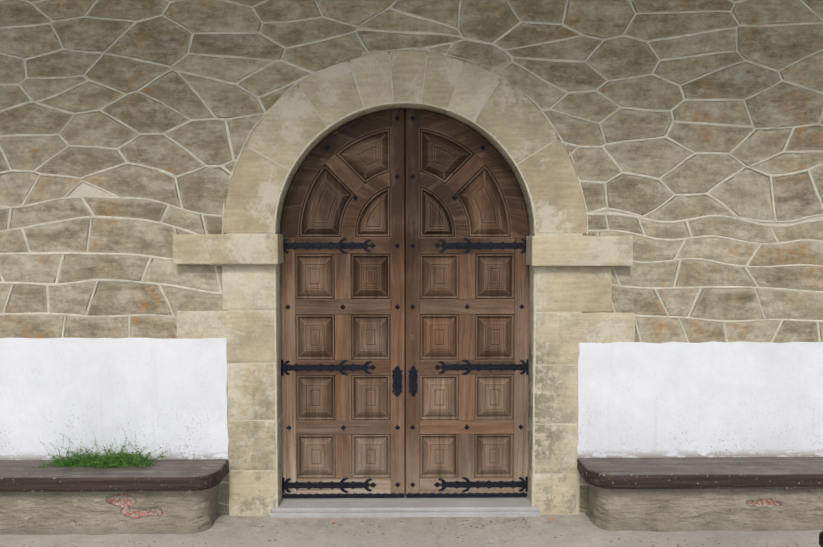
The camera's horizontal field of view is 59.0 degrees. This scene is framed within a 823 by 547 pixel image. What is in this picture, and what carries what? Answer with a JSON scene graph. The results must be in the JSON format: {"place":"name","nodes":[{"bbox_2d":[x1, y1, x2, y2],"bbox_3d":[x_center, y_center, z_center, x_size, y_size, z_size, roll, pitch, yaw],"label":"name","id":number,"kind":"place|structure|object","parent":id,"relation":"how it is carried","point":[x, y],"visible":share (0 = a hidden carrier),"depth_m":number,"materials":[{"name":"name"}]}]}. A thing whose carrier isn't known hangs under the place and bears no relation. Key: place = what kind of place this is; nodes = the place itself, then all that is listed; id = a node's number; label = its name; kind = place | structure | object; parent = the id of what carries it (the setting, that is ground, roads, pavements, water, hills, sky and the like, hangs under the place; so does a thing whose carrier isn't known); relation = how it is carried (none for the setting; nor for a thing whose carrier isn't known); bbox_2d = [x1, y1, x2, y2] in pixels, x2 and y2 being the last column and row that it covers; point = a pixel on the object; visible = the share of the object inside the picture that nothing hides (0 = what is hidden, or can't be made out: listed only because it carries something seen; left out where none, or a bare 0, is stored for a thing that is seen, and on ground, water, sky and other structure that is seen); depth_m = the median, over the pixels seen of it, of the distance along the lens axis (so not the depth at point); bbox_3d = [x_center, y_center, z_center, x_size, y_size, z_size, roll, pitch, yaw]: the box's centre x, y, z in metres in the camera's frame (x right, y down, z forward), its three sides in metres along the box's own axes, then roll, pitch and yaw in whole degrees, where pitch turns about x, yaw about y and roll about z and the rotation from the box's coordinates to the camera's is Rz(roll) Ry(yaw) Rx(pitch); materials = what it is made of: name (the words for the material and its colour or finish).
{"place":"outdoors","nodes":[
{"label":"outdoors","id":0,"kind":"place"},
{"bbox_2d":[0,513,822,546],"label":"ground","id":1,"kind":"structure","parent":0,"point":[418,532],"depth_m":4.40,"materials":[{"name":"grey concrete"}]},
{"bbox_2d":[0,485,219,534],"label":"bench base","id":2,"kind":"object","parent":1,"relation":"on","point":[106,513],"visible":0.81,"depth_m":4.44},
{"bbox_2d":[0,473,226,491],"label":"bench seat edge","id":3,"kind":"object","parent":2,"relation":"on","point":[108,490],"visible":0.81,"depth_m":4.37,"materials":[{"name":"brown wood"}]},
{"bbox_2d":[0,459,228,489],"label":"bench seat","id":4,"kind":"object","parent":3,"relation":"on","point":[183,473],"visible":0.88,"depth_m":4.38,"materials":[{"name":"brown wood"}]},
{"bbox_2d":[22,428,166,470],"bbox_3d":[-1.973,1.094,4.526,0.822,0.240,0.298,0,3,-1],"label":"weed","id":5,"kind":"object","parent":4,"relation":"on","point":[115,460],"visible":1,"depth_m":4.55,"materials":[{"name":"green plant"}]},
{"bbox_2d":[0,337,228,459],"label":"white wall panel","id":6,"kind":"object","parent":4,"relation":"on","point":[169,397],"visible":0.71,"depth_m":4.66,"materials":[{"name":"white paint"}]},
{"bbox_2d":[229,463,282,515],"bbox_3d":[-1.025,1.415,4.907,0.322,0.298,0.407,0,3,-1],"label":"jamb","id":7,"kind":"object","parent":1,"relation":"on","point":[252,493],"visible":0.58,"depth_m":4.71,"materials":[{"name":"beige stone"}]},
{"bbox_2d":[228,414,281,469],"bbox_3d":[-1.025,1.099,4.891,0.323,0.327,0.407,0,3,-1],"label":"jamb","id":8,"kind":"object","parent":7,"relation":"on","point":[252,445],"visible":0.79,"depth_m":4.69,"materials":[{"name":"beige stone"}]},
{"bbox_2d":[227,359,281,419],"bbox_3d":[-1.025,0.750,4.872,0.322,0.368,0.407,0,3,-1],"label":"jamb","id":9,"kind":"object","parent":8,"relation":"on","point":[251,391],"visible":0.83,"depth_m":4.67,"materials":[{"name":"beige stone"}]},
{"bbox_2d":[176,308,280,362],"bbox_3d":[-1.185,0.396,4.852,0.642,0.338,0.407,0,3,-1],"label":"jamb","id":10,"kind":"object","parent":9,"relation":"on","point":[249,336],"visible":0.54,"depth_m":4.65,"materials":[{"name":"beige stone"}]},
{"bbox_2d":[222,264,280,309],"bbox_3d":[-1.038,0.077,4.837,0.347,0.294,0.407,0,3,-1],"label":"jamb","id":11,"kind":"object","parent":10,"relation":"on","point":[247,287],"visible":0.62,"depth_m":4.64,"materials":[{"name":"beige stone"}]},
{"bbox_2d":[173,234,283,263],"bbox_3d":[-1.171,-0.161,4.742,0.662,0.193,0.368,0,3,-1],"label":"impost","id":12,"kind":"object","parent":11,"relation":"on","point":[227,248],"visible":0.88,"depth_m":4.56,"materials":[{"name":"beige stone"}]},
{"bbox_2d":[223,147,294,233],"bbox_3d":[-0.985,-0.537,4.806,0.439,0.549,0.407,0,3,-1],"label":"arch stone","id":13,"kind":"object","parent":12,"relation":"on","point":[256,183],"visible":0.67,"depth_m":4.61,"materials":[{"name":"beige stone"}]},
{"bbox_2d":[218,483,588,514],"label":"rubble wall","id":14,"kind":"structure","parent":1,"relation":"on","point":[223,500],"depth_m":4.73,"materials":[{"name":"stone"}]},
{"bbox_2d":[68,183,822,224],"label":"wall stones","id":15,"kind":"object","parent":14,"relation":"attached to","point":[82,189],"depth_m":4.61,"materials":[{"name":"beige stone"}]},
{"bbox_2d":[269,510,539,517],"bbox_3d":[-0.044,1.563,4.839,1.755,0.050,0.282,0,3,-1],"label":"doorstep front edge","id":16,"kind":"object","parent":1,"relation":"on","point":[405,514],"visible":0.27,"depth_m":4.70,"materials":[{"name":"grey stone"}]},
{"bbox_2d":[271,496,537,511],"bbox_3d":[-0.044,1.525,4.844,1.735,0.029,0.268,0,3,-1],"label":"doorstep","id":17,"kind":"object","parent":16,"relation":"on","point":[427,504],"visible":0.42,"depth_m":4.77,"materials":[{"name":"grey stone"}]},
{"bbox_2d":[227,54,582,514],"bbox_3d":[-0.043,0.083,4.877,2.270,2.962,0.452,0,3,-1],"label":"mortar bed","id":18,"kind":"object","parent":1,"relation":"on","point":[364,108],"visible":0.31,"depth_m":4.64,"materials":[{"name":"beige concrete"}]},
{"bbox_2d":[247,85,330,172],"bbox_3d":[-0.788,-0.931,4.788,0.515,0.536,0.408,0,3,-1],"label":"arch stone","id":19,"kind":"object","parent":18,"relation":"on","point":[291,125],"visible":0.81,"depth_m":4.59,"materials":[{"name":"beige stone"}]},
{"bbox_2d":[297,61,365,131],"bbox_3d":[-0.512,-1.138,4.780,0.422,0.420,0.408,0,3,-1],"label":"arch stone","id":20,"kind":"object","parent":18,"relation":"on","point":[331,94],"visible":0.79,"depth_m":4.58,"materials":[{"name":"beige stone"}]},
{"bbox_2d":[350,51,392,113],"bbox_3d":[-0.255,-1.228,4.779,0.274,0.370,0.407,0,3,-1],"label":"arch stone","id":21,"kind":"object","parent":18,"relation":"on","point":[372,75],"visible":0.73,"depth_m":4.58,"materials":[{"name":"beige stone"}]},
{"bbox_2d":[280,108,529,496],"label":"door leaves","id":22,"kind":"object","parent":18,"relation":"attached to","point":[369,157],"visible":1,"depth_m":4.81,"materials":[{"name":"brown wood"}]},
{"bbox_2d":[281,116,528,497],"bbox_3d":[-0.042,0.235,4.803,1.644,2.537,0.020,0,3,-1],"label":"door hardware","id":23,"kind":"object","parent":22,"relation":"attached to","point":[341,367],"depth_m":4.83,"materials":[{"name":"black metal"}]},
{"bbox_2d":[410,335,414,340],"bbox_3d":[0.005,0.427,4.820,0.034,0.036,0.006,0,3,-1],"label":"key plate","id":24,"kind":"object","parent":22,"relation":"attached to","point":[412,337],"visible":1,"depth_m":4.82,"materials":[{"name":"brown wood"}]},
{"bbox_2d":[390,50,426,108],"bbox_3d":[-0.023,-1.247,4.781,0.232,0.341,0.406,0,3,-1],"label":"keystone","id":25,"kind":"object","parent":18,"relation":"on","point":[407,67],"visible":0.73,"depth_m":4.58,"materials":[{"name":"beige stone"}]},
{"bbox_2d":[0,0,822,483],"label":"rubble stones","id":26,"kind":"object","parent":18,"relation":"attached to","point":[746,192],"visible":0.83,"depth_m":4.61,"materials":[{"name":"beige stone"}]},
{"bbox_2d":[0,0,822,485],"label":"mortar joints","id":27,"kind":"object","parent":18,"relation":"attached to","point":[594,212],"visible":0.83,"depth_m":4.61,"materials":[{"name":"beige concrete"}]},
{"bbox_2d":[421,52,462,114],"bbox_3d":[0.193,-1.223,4.785,0.265,0.366,0.407,0,3,-1],"label":"arch stone","id":28,"kind":"object","parent":18,"relation":"on","point":[442,74],"visible":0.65,"depth_m":4.58,"materials":[{"name":"beige stone"}]},
{"bbox_2d":[446,62,499,126],"bbox_3d":[0.395,-1.154,4.791,0.332,0.378,0.407,0,3,-1],"label":"arch stone","id":29,"kind":"object","parent":18,"relation":"on","point":[475,86],"visible":0.79,"depth_m":4.59,"materials":[{"name":"beige stone"}]},
{"bbox_2d":[471,77,557,166],"bbox_3d":[0.660,-0.976,4.804,0.539,0.550,0.408,0,3,-1],"label":"arch stone","id":30,"kind":"object","parent":18,"relation":"on","point":[511,118],"visible":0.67,"depth_m":4.60,"materials":[{"name":"beige stone"}]},
{"bbox_2d":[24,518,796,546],"bbox_3d":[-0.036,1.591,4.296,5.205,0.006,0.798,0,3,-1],"label":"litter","id":31,"kind":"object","parent":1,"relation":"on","point":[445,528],"visible":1,"depth_m":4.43,"materials":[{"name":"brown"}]},
{"bbox_2d":[527,467,576,513],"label":"jamb","id":32,"kind":"object","parent":1,"relation":"on","point":[555,494],"visible":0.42,"depth_m":4.73,"materials":[{"name":"beige stone"}]},
{"bbox_2d":[528,418,576,472],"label":"jamb","id":33,"kind":"object","parent":32,"relation":"on","point":[555,448],"visible":0.65,"depth_m":4.72,"materials":[{"name":"beige stone"}]},
{"bbox_2d":[528,361,577,422],"bbox_3d":[0.927,0.771,4.899,0.298,0.383,0.407,0,3,-1],"label":"jamb","id":34,"kind":"object","parent":33,"relation":"on","point":[556,393],"visible":0.69,"depth_m":4.70,"materials":[{"name":"beige stone"}]},
{"bbox_2d":[528,310,634,363],"bbox_3d":[1.109,0.409,4.883,0.663,0.338,0.407,0,3,-1],"label":"jamb","id":35,"kind":"object","parent":34,"relation":"on","point":[559,337],"visible":0.69,"depth_m":4.68,"materials":[{"name":"beige stone"}]},
{"bbox_2d":[529,265,611,311],"bbox_3d":[1.032,0.090,4.865,0.508,0.298,0.407,0,3,-1],"label":"jamb","id":36,"kind":"object","parent":35,"relation":"on","point":[573,288],"visible":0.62,"depth_m":4.66,"materials":[{"name":"beige stone"}]},
{"bbox_2d":[526,236,632,265],"bbox_3d":[1.079,-0.151,4.772,0.644,0.193,0.368,0,3,-1],"label":"impost","id":37,"kind":"object","parent":36,"relation":"on","point":[579,250],"visible":0.85,"depth_m":4.59,"materials":[{"name":"beige stone"}]},
{"bbox_2d":[511,139,585,233],"bbox_3d":[0.888,-0.565,4.829,0.460,0.603,0.407,0,3,-1],"label":"arch stone","id":38,"kind":"object","parent":37,"relation":"on","point":[550,176],"visible":0.81,"depth_m":4.63,"materials":[{"name":"beige stone"}]},
{"bbox_2d":[585,483,822,531],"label":"bench base","id":39,"kind":"object","parent":1,"relation":"on","point":[678,510],"visible":0.85,"depth_m":4.49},
{"bbox_2d":[579,472,822,488],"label":"bench seat edge","id":40,"kind":"object","parent":39,"relation":"on","point":[785,487],"visible":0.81,"depth_m":4.42,"materials":[{"name":"brown wood"}]},
{"bbox_2d":[577,457,822,486],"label":"bench seat","id":41,"kind":"object","parent":40,"relation":"on","point":[712,472],"visible":1,"depth_m":4.44,"materials":[{"name":"brown wood"}]},
{"bbox_2d":[577,341,822,458],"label":"white wall panel","id":42,"kind":"object","parent":41,"relation":"on","point":[703,399],"visible":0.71,"depth_m":4.71,"materials":[{"name":"white paint"}]},
{"bbox_2d":[819,531,822,546],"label":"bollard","id":43,"kind":"object","parent":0,"point":[821,539],"visible":1,"depth_m":2.59,"materials":[{"name":"black metal"}]}
]}

